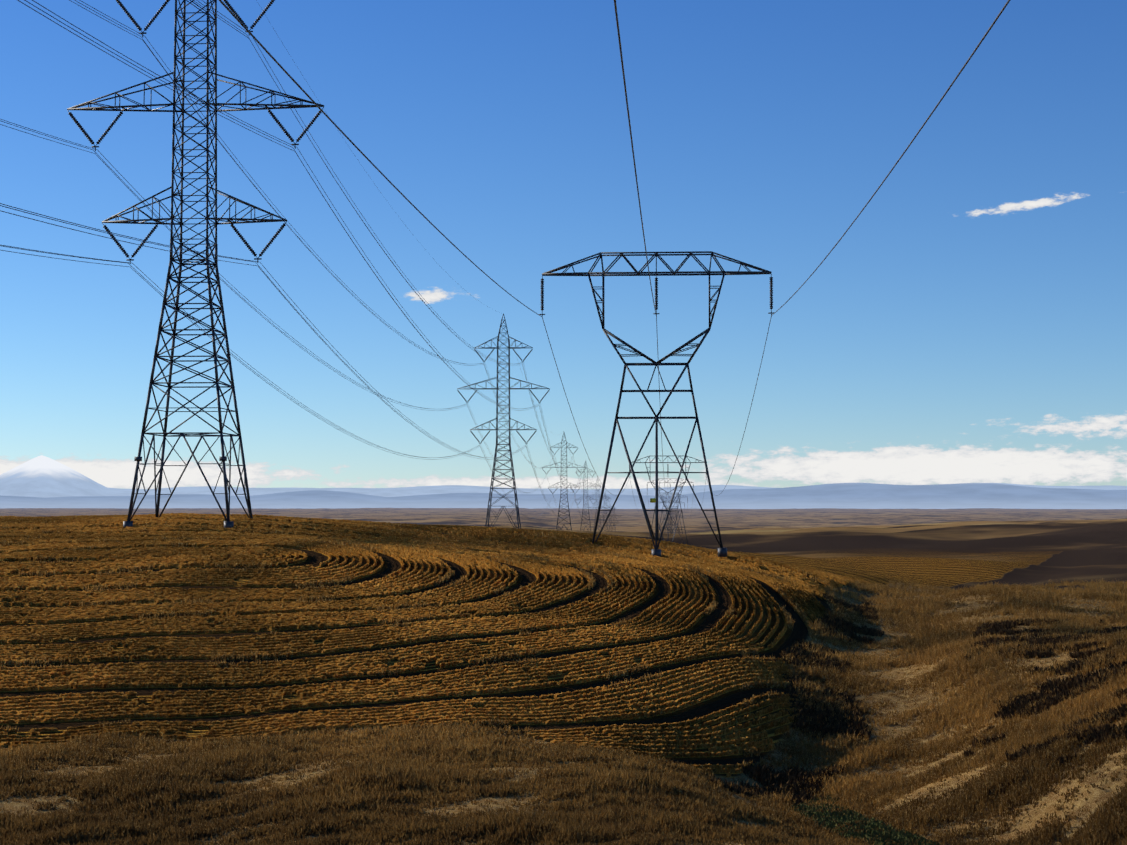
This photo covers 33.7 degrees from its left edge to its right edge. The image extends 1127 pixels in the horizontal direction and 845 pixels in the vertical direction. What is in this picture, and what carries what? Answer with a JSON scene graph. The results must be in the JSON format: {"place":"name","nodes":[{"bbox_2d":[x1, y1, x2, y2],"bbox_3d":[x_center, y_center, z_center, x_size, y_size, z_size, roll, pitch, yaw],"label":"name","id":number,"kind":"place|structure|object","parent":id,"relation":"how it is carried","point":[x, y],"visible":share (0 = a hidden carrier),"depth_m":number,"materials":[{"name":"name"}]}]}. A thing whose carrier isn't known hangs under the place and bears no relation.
{"place":"outdoors","nodes":[
{"label":"outdoors","id":0,"kind":"place"},
{"bbox_2d":[0,508,1126,844],"bbox_3d":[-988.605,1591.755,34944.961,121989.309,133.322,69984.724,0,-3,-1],"label":"ground","id":1,"kind":"structure","parent":0,"point":[960,548],"depth_m":149.07,"materials":[{"name":"brown soil"}]},
{"bbox_2d":[67,0,323,527],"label":"tower","id":2,"kind":"structure","parent":1,"relation":"on","point":[228,523],"depth_m":176.60,"materials":[{"name":"metal"}]},
{"bbox_2d":[134,457,141,460],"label":"leg box","id":3,"kind":"object","parent":2,"relation":"attached to","point":[137,458],"visible":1,"depth_m":171.91,"materials":[{"name":"metal"}]},
{"bbox_2d":[219,457,226,460],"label":"leg box","id":4,"kind":"object","parent":2,"relation":"attached to","point":[222,458],"visible":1,"depth_m":171.43,"materials":[{"name":"metal"}]},
{"bbox_2d":[0,517,830,768],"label":"field tufts","id":5,"kind":"object","parent":1,"relation":"on","point":[592,584],"visible":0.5,"depth_m":129.86,"materials":[{"name":"brown plant"}]},
{"bbox_2d":[0,513,875,776],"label":"stubble rows","id":6,"kind":"object","parent":1,"relation":"on","point":[274,612],"visible":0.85,"depth_m":122.69,"materials":[{"name":"plant"}]},
{"bbox_2d":[457,314,549,528],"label":"tower","id":7,"kind":"structure","parent":1,"relation":"on","point":[497,347],"depth_m":494.55,"materials":[{"name":"metal"}]},
{"bbox_2d":[0,0,1009,528],"bbox_3d":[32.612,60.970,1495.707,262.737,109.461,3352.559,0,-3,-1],"label":"conductors","id":8,"kind":"structure","parent":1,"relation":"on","point":[442,358],"depth_m":172.22,"materials":[{"name":"grey"}]},
{"bbox_2d":[0,577,1126,844],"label":"dry grass tufts","id":9,"kind":"object","parent":1,"relation":"on","point":[620,797],"visible":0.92,"depth_m":89.26,"materials":[{"name":"brown plant"}]},
{"bbox_2d":[541,432,585,529],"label":"tower","id":10,"kind":"structure","parent":1,"relation":"on","point":[562,475],"depth_m":1024.74,"materials":[{"name":"metal"}]},
{"bbox_2d":[571,461,600,530],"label":"tower","id":11,"kind":"structure","parent":1,"relation":"on","point":[583,496],"depth_m":1453.80,"materials":[{"name":"metal"}]},
{"bbox_2d":[585,479,609,530],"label":"tower","id":12,"kind":"structure","parent":1,"relation":"on","point":[597,490],"depth_m":1882.93,"materials":[{"name":"metal"}]},
{"bbox_2d":[595,493,614,531],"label":"tower","id":13,"kind":"structure","parent":1,"relation":"on","point":[604,511],"depth_m":2311.28,"materials":[{"name":"metal"}]},
{"bbox_2d":[539,251,774,556],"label":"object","id":14,"kind":"object","parent":1,"relation":"on","point":[722,551],"visible":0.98,"depth_m":179.44,"materials":[{"name":"metal"}]},
{"bbox_2d":[629,456,706,543],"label":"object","id":15,"kind":"object","parent":1,"relation":"on","point":[679,486],"visible":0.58,"depth_m":537.82,"materials":[{"name":"metal"}]},
{"bbox_2d":[647,479,693,533],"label":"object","id":16,"kind":"object","parent":1,"relation":"on","point":[672,507],"visible":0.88,"depth_m":896.81,"materials":[{"name":"metal"}]},
{"bbox_2d":[659,494,687,532],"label":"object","id":17,"kind":"object","parent":1,"relation":"on","point":[673,508],"visible":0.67,"depth_m":1255.65,"materials":[{"name":"metal"}]},
{"bbox_2d":[790,794,938,844],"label":"plants","id":18,"kind":"object","parent":1,"relation":"on","point":[839,818],"visible":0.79,"depth_m":89.50,"materials":[{"name":"plant"}]},
{"bbox_2d":[706,591,1126,804],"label":"dark brush","id":19,"kind":"object","parent":1,"relation":"on","point":[765,776],"visible":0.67,"depth_m":113.81,"materials":[{"name":"black plant"}]},
{"bbox_2d":[0,483,1126,508],"bbox_3d":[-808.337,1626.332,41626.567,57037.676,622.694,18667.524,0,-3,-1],"label":"mountains","id":20,"kind":"structure","parent":0,"point":[891,496],"depth_m":41614.18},
{"bbox_2d":[0,455,1126,497],"bbox_3d":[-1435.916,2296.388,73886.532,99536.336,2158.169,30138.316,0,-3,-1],"label":"mountains","id":21,"kind":"structure","parent":0,"point":[42,476],"depth_m":76312.20,"materials":[{"name":"white snow"}]},
{"bbox_2d":[0,0,1126,488],"label":"sky","id":22,"kind":"structure","parent":0,"point":[969,325],"materials":[{"name":"blue"}]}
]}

